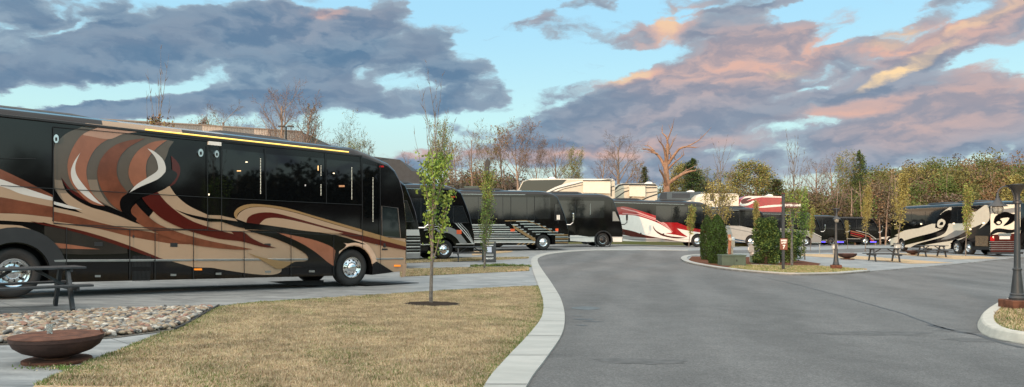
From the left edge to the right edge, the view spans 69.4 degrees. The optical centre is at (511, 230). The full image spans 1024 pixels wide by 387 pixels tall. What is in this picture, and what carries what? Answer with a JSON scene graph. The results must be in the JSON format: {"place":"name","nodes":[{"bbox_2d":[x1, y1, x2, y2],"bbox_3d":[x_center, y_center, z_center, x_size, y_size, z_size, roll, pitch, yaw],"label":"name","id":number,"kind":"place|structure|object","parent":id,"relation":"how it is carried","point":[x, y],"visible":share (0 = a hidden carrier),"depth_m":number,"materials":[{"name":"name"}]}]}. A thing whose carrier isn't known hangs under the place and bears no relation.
{"place":"outdoors","nodes":[
{"label":"outdoors","id":0,"kind":"place"},
{"bbox_2d":[0,105,416,297],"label":"motor coach","id":1,"kind":"object","parent":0,"point":[105,200],"visible":0.98,"depth_m":17.80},
{"bbox_2d":[208,149,219,197],"bbox_3d":[-7.368,-1.397,18.301,0.324,1.174,0.006,2,-1,-45],"label":"window","id":2,"kind":"structure","parent":1,"relation":"in","point":[213,163],"depth_m":18.29,"materials":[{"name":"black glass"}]},
{"bbox_2d":[222,149,263,199],"bbox_3d":[-6.832,-1.394,18.830,1.133,1.236,0.006,2,-1,-45],"label":"window","id":3,"kind":"structure","parent":1,"relation":"in","point":[244,184],"depth_m":18.81,"materials":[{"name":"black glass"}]},
{"bbox_2d":[266,154,324,202],"bbox_3d":[-5.796,-1.370,19.853,1.746,1.257,0.006,2,-1,-45],"label":"window","id":4,"kind":"structure","parent":1,"relation":"in","point":[287,177],"depth_m":19.84,"materials":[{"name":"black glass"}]},
{"bbox_2d":[327,159,360,203],"bbox_3d":[-4.753,-1.343,20.883,1.140,1.226,0.006,2,-1,-45],"label":"window","id":5,"kind":"structure","parent":1,"relation":"in","point":[347,173],"depth_m":20.88,"materials":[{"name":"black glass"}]},
{"bbox_2d":[363,164,378,218],"bbox_3d":[-4.118,-1.126,21.509,0.598,1.583,0.006,2,-1,-45],"label":"window","id":6,"kind":"structure","parent":1,"relation":"in","point":[370,173],"depth_m":21.51,"materials":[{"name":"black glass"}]},
{"bbox_2d":[381,206,400,237],"bbox_3d":[-3.593,-0.239,22.005,0.719,0.934,0.028,2,-1,-45],"label":"door window","id":7,"kind":"structure","parent":1,"relation":"in","point":[390,216],"depth_m":22.00,"materials":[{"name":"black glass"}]},
{"bbox_2d":[33,285,542,386],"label":"lawn","id":8,"kind":"structure","parent":0,"point":[42,385],"depth_m":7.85,"materials":[{"name":"plant"}]},
{"bbox_2d":[12,363,142,371],"bbox_3d":[-4.357,1.377,7.499,1.430,0.064,0.565,0,0,0],"label":"weed tuft","id":9,"kind":"object","parent":8,"relation":"on","point":[62,367],"visible":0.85,"depth_m":7.46,"materials":[{"name":"plant"}]},
{"bbox_2d":[174,304,219,328],"bbox_3d":[-5.285,1.446,12.578,0.066,0.088,3.908,0,0,-13],"label":"lawn edging","id":10,"kind":"object","parent":8,"relation":"on","point":[194,318],"visible":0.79,"depth_m":12.19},
{"bbox_2d":[406,301,459,305],"bbox_3d":[-1.674,1.554,15.637,1.253,0.028,1.326,0,0,0],"label":"mulch ring","id":11,"kind":"object","parent":8,"relation":"on","point":[433,303],"visible":0.83,"depth_m":15.66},
{"bbox_2d":[414,63,456,301],"bbox_3d":[-1.654,-0.953,15.978,0.919,5.325,1.083,0,0,-5],"label":"sapling","id":12,"kind":"object","parent":11,"relation":"on","point":[431,171],"visible":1,"depth_m":15.88,"materials":[{"name":"green plant"}]},
{"bbox_2d":[0,244,911,386],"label":"concrete pavement","id":13,"kind":"structure","parent":0,"point":[153,293],"depth_m":19.35,"materials":[{"name":"concrete"}]},
{"bbox_2d":[0,265,93,310],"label":"picnic table","id":14,"kind":"object","parent":13,"relation":"on","point":[67,284],"visible":0.98,"depth_m":13.33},
{"bbox_2d":[7,328,104,366],"bbox_3d":[-4.877,1.252,7.935,0.894,0.319,0.894,0,0,0],"label":"fire bowl","id":15,"kind":"object","parent":13,"relation":"on","point":[57,347],"visible":0.97,"depth_m":7.71,"materials":[{"name":"metal"}]},
{"bbox_2d":[0,304,212,344],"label":"river pebbles","id":16,"kind":"object","parent":13,"relation":"on","point":[112,321],"visible":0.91,"depth_m":11.32,"materials":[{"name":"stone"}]},
{"bbox_2d":[400,181,428,258],"bbox_3d":[-9.788,-0.498,28.791,13.950,4.147,2.830,0,0,-40],"label":"motor coach","id":17,"kind":"object","parent":13,"relation":"on","point":[413,248],"depth_m":31.83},
{"bbox_2d":[404,200,414,221],"bbox_3d":[-4.577,-0.802,31.596,0.984,0.933,0.040,0,0,-40],"label":"door window","id":18,"kind":"structure","parent":17,"relation":"in","point":[409,218],"depth_m":31.70,"materials":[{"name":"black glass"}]},
{"bbox_2d":[401,181,474,258],"bbox_3d":[-8.470,-0.514,38.051,13.700,4.197,2.640,0,0,-32],"label":"motor coach","id":19,"kind":"object","parent":13,"relation":"on","point":[459,232],"visible":0.24,"depth_m":39.76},
{"bbox_2d":[453,206,468,222],"bbox_3d":[-2.765,-0.843,40.090,0.984,0.933,0.040,0,0,-32],"label":"door window","id":20,"kind":"structure","parent":19,"relation":"in","point":[459,215],"depth_m":40.05,"materials":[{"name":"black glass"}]},
{"bbox_2d":[453,246,481,261],"bbox_3d":[-2.153,1.250,38.437,1.830,0.788,1.668,0,0,-4],"label":"picnic table","id":21,"kind":"object","parent":13,"relation":"on","point":[461,252],"visible":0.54,"depth_m":38.43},
{"bbox_2d":[457,188,573,249],"bbox_3d":[-2.824,-0.721,49.763,13.950,4.197,2.830,0,0,-17],"label":"motor coach","id":22,"kind":"object","parent":13,"relation":"on","point":[532,219],"visible":0.34,"depth_m":49.59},
{"bbox_2d":[554,204,563,220],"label":"door window","id":23,"kind":"structure","parent":22,"relation":"in","point":[557,210],"depth_m":50.32,"materials":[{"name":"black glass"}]},
{"bbox_2d":[474,191,627,246],"bbox_3d":[1.838,-0.740,56.842,13.950,4.480,2.830,0,0,-13],"label":"motor coach","id":24,"kind":"object","parent":13,"relation":"on","point":[597,220],"visible":0.3,"depth_m":56.62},
{"bbox_2d":[484,249,687,386],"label":"kerb band","id":25,"kind":"object","parent":13,"relation":"on","point":[520,365],"visible":0.91,"depth_m":9.82,"materials":[{"name":"concrete"}]},
{"bbox_2d":[710,206,764,245],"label":"motor coach","id":26,"kind":"object","parent":13,"relation":"on","point":[741,225],"visible":0.27,"depth_m":72.80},
{"bbox_2d":[814,215,849,244],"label":"motor coach","id":27,"kind":"object","parent":13,"relation":"on","point":[828,235],"visible":0.27,"depth_m":92.50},
{"bbox_2d":[838,216,882,244],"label":"motor coach","id":28,"kind":"object","parent":13,"relation":"on","point":[856,234],"visible":0.31,"depth_m":98.05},
{"bbox_2d":[874,218,892,243],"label":"motor coach","id":29,"kind":"object","parent":13,"relation":"on","point":[883,235],"visible":0.14,"depth_m":105.05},
{"label":"grass strip","id":30,"kind":"structure","parent":13,"relation":"on","visible":0},
{"bbox_2d":[478,167,496,267],"bbox_3d":[-1.004,-0.422,30.635,0.910,4.354,0.792,0,0,27],"label":"sapling","id":31,"kind":"object","parent":30,"relation":"on","point":[487,203],"visible":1,"depth_m":30.55,"materials":[{"name":"green plant"}]},
{"bbox_2d":[470,263,531,266],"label":"strip grass","id":32,"kind":"structure","parent":30,"relation":"on","point":[495,264],"depth_m":32.73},
{"bbox_2d":[400,266,529,275],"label":"grass","id":33,"kind":"structure","parent":0,"point":[436,271],"depth_m":29.05,"materials":[{"name":"plant"}]},
{"bbox_2d":[406,256,528,262],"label":"strip grass","id":34,"kind":"structure","parent":0,"point":[446,260],"depth_m":39.21,"materials":[{"name":"plant"}]},
{"bbox_2d":[482,242,495,261],"bbox_3d":[-1.154,1.100,37.462,0.680,1.034,0.558,0,0,-3],"label":"utility pedestal","id":35,"kind":"object","parent":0,"point":[491,253],"visible":0.81,"depth_m":37.30,"materials":[{"name":"black"}]},
{"bbox_2d":[0,0,1023,195],"label":"sky","id":36,"kind":"structure","parent":0,"point":[893,82],"materials":[{"name":"blue"}]},
{"bbox_2d":[581,198,712,246],"bbox_3d":[11.060,-0.711,64.745,13.700,4.097,2.632,1,0,-7],"label":"motor coach","id":37,"kind":"object","parent":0,"point":[660,220],"visible":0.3,"depth_m":63.67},
{"bbox_2d":[568,241,887,246],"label":"hillside","id":38,"kind":"structure","parent":0,"point":[664,243],"depth_m":71.06,"materials":[{"name":"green plant"}]},
{"bbox_2d":[106,119,330,145],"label":"warehouse","id":39,"kind":"structure","parent":38,"relation":"on","point":[204,127],"depth_m":92.00,"materials":[{"name":"brown metal"}]},
{"bbox_2d":[196,99,254,126],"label":"bare tree","id":40,"kind":"object","parent":38,"relation":"on","point":[223,124],"visible":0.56,"depth_m":99.35,"materials":[{"name":"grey plant"}]},
{"bbox_2d":[249,77,314,141],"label":"bare tree","id":41,"kind":"object","parent":38,"relation":"on","point":[282,118],"visible":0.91,"depth_m":84.29,"materials":[{"name":"brown plant"}]},
{"bbox_2d":[286,89,331,144],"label":"bare tree","id":42,"kind":"object","parent":38,"relation":"on","point":[308,130],"visible":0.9,"depth_m":87.73,"materials":[{"name":"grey plant"}]},
{"bbox_2d":[302,103,321,143],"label":"bare tree","id":43,"kind":"object","parent":38,"relation":"on","point":[313,136],"visible":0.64,"depth_m":89.41,"materials":[{"name":"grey plant"}]},
{"bbox_2d":[331,110,374,153],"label":"bare tree","id":44,"kind":"object","parent":38,"relation":"on","point":[341,135],"visible":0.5,"depth_m":94.15,"materials":[{"name":"grey plant"}]},
{"bbox_2d":[372,156,430,183],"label":"pitched roof house","id":45,"kind":"structure","parent":38,"relation":"on","point":[404,171],"depth_m":84.00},
{"bbox_2d":[425,119,453,182],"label":"leafy tree","id":46,"kind":"object","parent":38,"relation":"on","point":[444,143],"visible":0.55,"depth_m":79.69,"materials":[{"name":"green plant"}]},
{"bbox_2d":[445,140,463,185],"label":"bare tree","id":47,"kind":"object","parent":38,"relation":"on","point":[457,160],"visible":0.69,"depth_m":105.50,"materials":[{"name":"grey plant"}]},
{"bbox_2d":[461,126,486,185],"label":"bare tree","id":48,"kind":"object","parent":38,"relation":"on","point":[471,162],"visible":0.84,"depth_m":99.51,"materials":[{"name":"brown plant"}]},
{"bbox_2d":[468,118,505,188],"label":"bare tree","id":49,"kind":"object","parent":38,"relation":"on","point":[481,150],"visible":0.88,"depth_m":94.69,"materials":[{"name":"brown plant"}]},
{"bbox_2d":[487,122,514,188],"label":"bare tree","id":50,"kind":"object","parent":38,"relation":"on","point":[497,132],"visible":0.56,"depth_m":104.50,"materials":[{"name":"brown plant"}]},
{"bbox_2d":[485,116,541,189],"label":"bare tree","id":51,"kind":"object","parent":38,"relation":"on","point":[517,175],"visible":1,"depth_m":92.25,"materials":[{"name":"brown plant"}]},
{"bbox_2d":[517,133,551,178],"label":"bare tree","id":52,"kind":"object","parent":38,"relation":"on","point":[540,155],"visible":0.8,"depth_m":99.77,"materials":[{"name":"grey plant"}]},
{"bbox_2d":[538,137,574,178],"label":"bare tree","id":53,"kind":"object","parent":38,"relation":"on","point":[555,163],"visible":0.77,"depth_m":109.71,"materials":[{"name":"grey plant"}]},
{"bbox_2d":[518,177,614,198],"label":"fifth wheel","id":54,"kind":"object","parent":38,"relation":"on","point":[606,187],"visible":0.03,"depth_m":75.00,"materials":[{"name":"white paint"}]},
{"bbox_2d":[560,143,584,178],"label":"leafy tree","id":55,"kind":"object","parent":38,"relation":"on","point":[577,170],"visible":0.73,"depth_m":94.84,"materials":[{"name":"green plant"}]},
{"bbox_2d":[588,153,615,178],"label":"bare tree","id":56,"kind":"object","parent":38,"relation":"on","point":[600,169],"visible":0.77,"depth_m":115.11,"materials":[{"name":"grey plant"}]},
{"bbox_2d":[601,129,643,184],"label":"bare tree","id":57,"kind":"object","parent":38,"relation":"on","point":[617,175],"visible":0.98,"depth_m":98.05,"materials":[{"name":"brown plant"}]},
{"bbox_2d":[615,182,656,199],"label":"fifth wheel","id":58,"kind":"object","parent":38,"relation":"on","point":[645,191],"visible":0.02,"depth_m":78.00,"materials":[{"name":"white paint"}]},
{"bbox_2d":[638,166,653,183],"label":"pine tree","id":59,"kind":"object","parent":38,"relation":"on","point":[644,176],"visible":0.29,"depth_m":99.96,"materials":[{"name":"green plant"}]},
{"bbox_2d":[639,121,709,191],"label":"dead tree","id":60,"kind":"object","parent":38,"relation":"on","point":[665,175],"visible":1,"depth_m":85.72,"materials":[{"name":"orange wood"}]},
{"bbox_2d":[437,157,922,244],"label":"woodland undergrowth","id":61,"kind":"object","parent":38,"relation":"on","point":[822,205],"visible":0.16,"depth_m":101.88,"materials":[{"name":"plant"}]},
{"bbox_2d":[657,190,704,200],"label":"motorhome","id":62,"kind":"object","parent":38,"relation":"on","point":[687,195],"visible":0.01,"depth_m":82.00,"materials":[{"name":"grey paint"}]},
{"bbox_2d":[661,160,707,191],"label":"leafy tree","id":63,"kind":"object","parent":38,"relation":"on","point":[676,183],"visible":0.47,"depth_m":101.36,"materials":[{"name":"green plant"}]},
{"bbox_2d":[680,158,705,191],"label":"pine tree","id":64,"kind":"object","parent":38,"relation":"on","point":[691,184],"visible":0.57,"depth_m":97.80,"materials":[{"name":"green plant"}]},
{"bbox_2d":[697,166,725,192],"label":"leafy tree","id":65,"kind":"object","parent":38,"relation":"on","point":[705,175],"visible":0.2,"depth_m":109.31,"materials":[{"name":"plant"}]},
{"bbox_2d":[691,193,738,206],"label":"fifth wheel","id":66,"kind":"object","parent":38,"relation":"on","point":[696,198],"depth_m":80.00,"materials":[{"name":"beige paint"}]},
{"bbox_2d":[719,158,786,195],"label":"leafy tree","id":67,"kind":"object","parent":38,"relation":"on","point":[761,179],"visible":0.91,"depth_m":99.59,"materials":[{"name":"green plant"}]},
{"bbox_2d":[739,194,781,211],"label":"fifth wheel","id":68,"kind":"object","parent":38,"relation":"on","point":[769,203],"visible":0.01,"depth_m":88.00,"materials":[{"name":"red paint"}]},
{"bbox_2d":[761,178,797,210],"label":"pine tree","id":69,"kind":"object","parent":38,"relation":"on","point":[777,185],"visible":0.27,"depth_m":95.77,"materials":[{"name":"green plant"}]},
{"bbox_2d":[797,156,829,202],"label":"bare tree","id":70,"kind":"object","parent":38,"relation":"on","point":[819,176],"visible":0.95,"depth_m":114.67,"materials":[{"name":"brown plant"}]},
{"bbox_2d":[812,155,847,203],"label":"bare tree","id":71,"kind":"object","parent":38,"relation":"on","point":[828,174],"visible":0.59,"depth_m":117.84,"materials":[{"name":"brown plant"}]},
{"bbox_2d":[832,150,869,201],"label":"leafy tree","id":72,"kind":"object","parent":38,"relation":"on","point":[845,169],"visible":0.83,"depth_m":111.51,"materials":[{"name":"green plant"}]},
{"bbox_2d":[843,150,868,206],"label":"pine tree","id":73,"kind":"object","parent":38,"relation":"on","point":[862,162],"visible":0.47,"depth_m":109.85,"materials":[{"name":"green plant"}]},
{"bbox_2d":[844,147,1023,205],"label":"hill forest","id":74,"kind":"object","parent":38,"relation":"on","point":[932,182],"visible":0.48,"depth_m":148.53,"materials":[{"name":"plant"}]},
{"bbox_2d":[1001,173,1023,200],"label":"sapling","id":75,"kind":"object","parent":38,"relation":"on","point":[1011,181],"visible":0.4,"depth_m":84.09,"materials":[{"name":"yellow plant"}]},
{"bbox_2d":[527,248,1023,386],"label":"road","id":76,"kind":"structure","parent":0,"point":[712,327],"depth_m":12.52,"materials":[{"name":"asphalt"}]},
{"bbox_2d":[594,358,684,363],"bbox_3d":[1.494,1.512,8.540,1.108,0.018,0.463,0,0,0],"label":"road stain","id":77,"kind":"object","parent":76,"relation":"on","point":[636,360],"visible":1,"depth_m":8.55,"materials":[{"name":"asphalt"}]},
{"bbox_2d":[804,331,931,334],"bbox_3d":[5.605,1.609,11.590,2.073,0.004,0.540,0,0,0],"label":"road stain","id":78,"kind":"object","parent":76,"relation":"on","point":[874,333],"visible":1,"depth_m":11.53,"materials":[{"name":"asphalt"}]},
{"bbox_2d":[934,328,979,332],"bbox_3d":[7.362,1.612,11.904,1.312,0.001,0.523,0,0,0],"label":"road stain","id":79,"kind":"object","parent":76,"relation":"on","point":[966,330],"visible":0.63,"depth_m":11.88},
{"bbox_2d":[939,338,1009,341],"bbox_3d":[6.907,1.611,10.857,1.288,0.001,0.448,0,0,0],"label":"road stain","id":80,"kind":"object","parent":76,"relation":"on","point":[974,339],"visible":0.83,"depth_m":10.90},
{"bbox_2d":[959,332,1023,347],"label":"road crack","id":81,"kind":"object","parent":76,"relation":"on","point":[983,336],"visible":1,"depth_m":10.79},
{"bbox_2d":[977,298,1023,343],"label":"raised kerb","id":82,"kind":"structure","parent":76,"relation":"on","point":[988,325],"depth_m":11.19,"materials":[{"name":"concrete"}]},
{"bbox_2d":[761,211,825,245],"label":"motor coach","id":83,"kind":"object","parent":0,"point":[817,236],"visible":0.11,"depth_m":84.96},
{"bbox_2d":[681,252,1023,274],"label":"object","id":84,"kind":"structure","parent":0,"point":[872,265],"depth_m":42.07,"materials":[{"name":"concrete"}]},
{"bbox_2d":[701,135,740,230],"bbox_3d":[12.243,-1.989,43.883,2.532,7.345,2.393,0,0,33],"label":"street tree","id":85,"kind":"object","parent":84,"relation":"on","point":[725,199],"visible":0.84,"depth_m":43.89,"materials":[{"name":"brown plant"}]},
{"bbox_2d":[689,256,819,266],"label":"island mulch","id":86,"kind":"object","parent":84,"relation":"on","point":[697,259],"visible":0.44,"depth_m":37.58,"materials":[{"name":"brown wood"}]},
{"bbox_2d":[698,215,712,259],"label":"conifer","id":87,"kind":"object","parent":86,"relation":"on","point":[706,222],"visible":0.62,"depth_m":39.33,"materials":[{"name":"green plant"}]},
{"bbox_2d":[705,214,728,263],"bbox_3d":[9.797,0.482,35.307,1.084,2.532,1.095,0,0,0],"label":"conifer","id":88,"kind":"object","parent":86,"relation":"on","point":[717,229],"visible":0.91,"depth_m":35.04,"materials":[{"name":"green plant"}]},
{"bbox_2d":[727,234,734,253],"bbox_3d":[12.305,0.926,41.987,0.647,1.362,0.310,0,0,0],"label":"power pedestal","id":89,"kind":"object","parent":86,"relation":"on","point":[731,241],"visible":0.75,"depth_m":41.92,"materials":[{"name":"orange metal"}]},
{"bbox_2d":[717,254,746,265],"bbox_3d":[9.923,1.360,33.426,1.123,0.505,0.760,0,0,0],"label":"transformer box","id":90,"kind":"object","parent":86,"relation":"on","point":[730,259],"visible":0.88,"depth_m":33.08,"materials":[{"name":"metal"}]},
{"bbox_2d":[751,217,780,263],"bbox_3d":[12.570,0.550,36.580,1.492,2.472,1.395,0,0,0],"label":"shrub","id":91,"kind":"object","parent":86,"relation":"on","point":[766,239],"visible":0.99,"depth_m":36.33,"materials":[{"name":"green plant"}]},
{"bbox_2d":[778,228,806,262],"bbox_3d":[14.487,0.844,38.589,1.702,1.939,1.481,0,0,0],"label":"shrub","id":92,"kind":"object","parent":86,"relation":"on","point":[797,243],"visible":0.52,"depth_m":38.33,"materials":[{"name":"green plant"}]},
{"bbox_2d":[780,128,809,264],"bbox_3d":[13.271,-1.529,35.023,1.456,6.753,1.391,0,0,-25],"label":"street tree","id":93,"kind":"object","parent":86,"relation":"on","point":[792,196],"visible":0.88,"depth_m":34.91,"materials":[{"name":"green plant"}]},
{"bbox_2d":[681,258,869,274],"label":"island kerb","id":94,"kind":"structure","parent":84,"relation":"on","point":[770,272],"depth_m":29.06,"materials":[{"name":"concrete"}]},
{"bbox_2d":[796,186,811,259],"bbox_3d":[16.568,-0.323,42.115,0.925,4.409,1.041,0,0,15],"label":"sapling","id":95,"kind":"object","parent":84,"relation":"on","point":[804,225],"visible":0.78,"depth_m":41.95,"materials":[{"name":"green plant"}]},
{"bbox_2d":[838,253,856,259],"bbox_3d":[19.732,1.524,43.562,1.073,0.383,1.073,0,0,0],"label":"fire bowl","id":96,"kind":"object","parent":84,"relation":"on","point":[849,256],"visible":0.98,"depth_m":43.21,"materials":[{"name":"metal"}]},
{"bbox_2d":[802,254,948,263],"bbox_3d":[21.372,1.717,45.283,4.769,0.284,9.438,0,0,-30],"label":"grass strip","id":97,"kind":"object","parent":84,"relation":"on","point":[877,259],"depth_m":44.41,"materials":[{"name":"plant"}]},
{"bbox_2d":[862,248,906,261],"bbox_3d":[21.158,1.416,42.085,1.830,0.788,1.668,0,0,8],"label":"picnic table","id":98,"kind":"object","parent":84,"relation":"on","point":[875,254],"visible":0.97,"depth_m":41.82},
{"bbox_2d":[899,253,992,258],"bbox_3d":[28.959,1.773,51.025,7.113,0.202,6.734,0,0,-32],"label":"grass strip","id":99,"kind":"object","parent":84,"relation":"on","point":[956,257],"depth_m":49.92,"materials":[{"name":"plant"}]},
{"bbox_2d":[915,245,951,256],"bbox_3d":[28.156,1.416,49.632,1.830,0.788,1.668,0,0,4],"label":"picnic table","id":100,"kind":"object","parent":99,"relation":"on","point":[925,251],"visible":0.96,"depth_m":49.28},
{"bbox_2d":[961,183,975,255],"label":"sapling","id":101,"kind":"object","parent":99,"relation":"on","point":[967,214],"visible":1,"depth_m":51.51,"materials":[{"name":"green plant"}]},
{"bbox_2d":[890,200,1023,254],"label":"motor coach","id":102,"kind":"object","parent":84,"relation":"on","point":[939,223],"visible":0.91,"depth_m":56.47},
{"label":"island grass","id":103,"kind":"structure","parent":84,"relation":"on","visible":0},
{"bbox_2d":[780,193,800,268],"bbox_3d":[11.403,0.084,30.335,0.870,3.210,0.145,0,0,0],"label":"sign post","id":104,"kind":"object","parent":103,"relation":"on","point":[783,244],"visible":0.98,"depth_m":30.29,"materials":[{"name":"brown metal"}]},
{"bbox_2d":[728,264,866,272],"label":"island lawn grass","id":105,"kind":"structure","parent":103,"relation":"on","point":[797,268],"depth_m":31.12,"materials":[{"name":"plant"}]},
{"bbox_2d":[830,208,841,268],"bbox_3d":[14.191,0.376,32.385,0.460,2.666,0.785,0,0,20],"label":"street lamp","id":106,"kind":"object","parent":103,"relation":"on","point":[836,264],"visible":0.99,"depth_m":32.46,"materials":[{"name":"metal"}]},
{"bbox_3d":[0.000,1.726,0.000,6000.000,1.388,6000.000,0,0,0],"label":"ground","id":107,"kind":"structure","parent":0,"visible":0},
{"bbox_2d":[145,45,174,126],"bbox_3d":[-12.162,-2.385,25.572,1.122,8.132,1.491,0,0,-21],"label":"sapling","id":108,"kind":"object","parent":107,"relation":"on","point":[155,120],"visible":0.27,"depth_m":25.40,"materials":[{"name":"brown plant"}]},
{"bbox_2d":[685,204,696,246],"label":"sapling","id":109,"kind":"object","parent":107,"relation":"on","point":[692,218],"visible":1,"depth_m":61.90,"materials":[{"name":"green plant"}]},
{"bbox_2d":[751,199,759,228],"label":"sapling","id":110,"kind":"object","parent":107,"relation":"on","point":[756,212],"visible":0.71,"depth_m":51.79,"materials":[{"name":"yellow plant"}]},
{"bbox_2d":[807,207,815,250],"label":"sapling","id":111,"kind":"object","parent":107,"relation":"on","point":[811,223],"visible":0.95,"depth_m":57.87,"materials":[{"name":"green plant"}]},
{"bbox_2d":[860,185,872,251],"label":"sapling","id":112,"kind":"object","parent":107,"relation":"on","point":[867,201],"visible":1,"depth_m":59.79,"materials":[{"name":"green plant"}]},
{"bbox_2d":[890,170,912,242],"bbox_3d":[26.215,-1.091,49.936,1.271,6.038,1.133,0,0,-4],"label":"sapling","id":113,"kind":"object","parent":107,"relation":"on","point":[901,198],"visible":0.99,"depth_m":49.87,"materials":[{"name":"green plant"}]},
{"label":"island grass","id":114,"kind":"structure","parent":0,"visible":0},
{"bbox_2d":[987,184,1023,308],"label":"street lamp","id":115,"kind":"object","parent":114,"relation":"on","point":[1015,300],"visible":0.99,"depth_m":14.30,"materials":[{"name":"metal"}]},
{"bbox_2d":[993,307,1023,330],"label":"island lawn grass","id":116,"kind":"structure","parent":114,"relation":"on","point":[1005,316],"depth_m":12.36,"materials":[{"name":"plant"}]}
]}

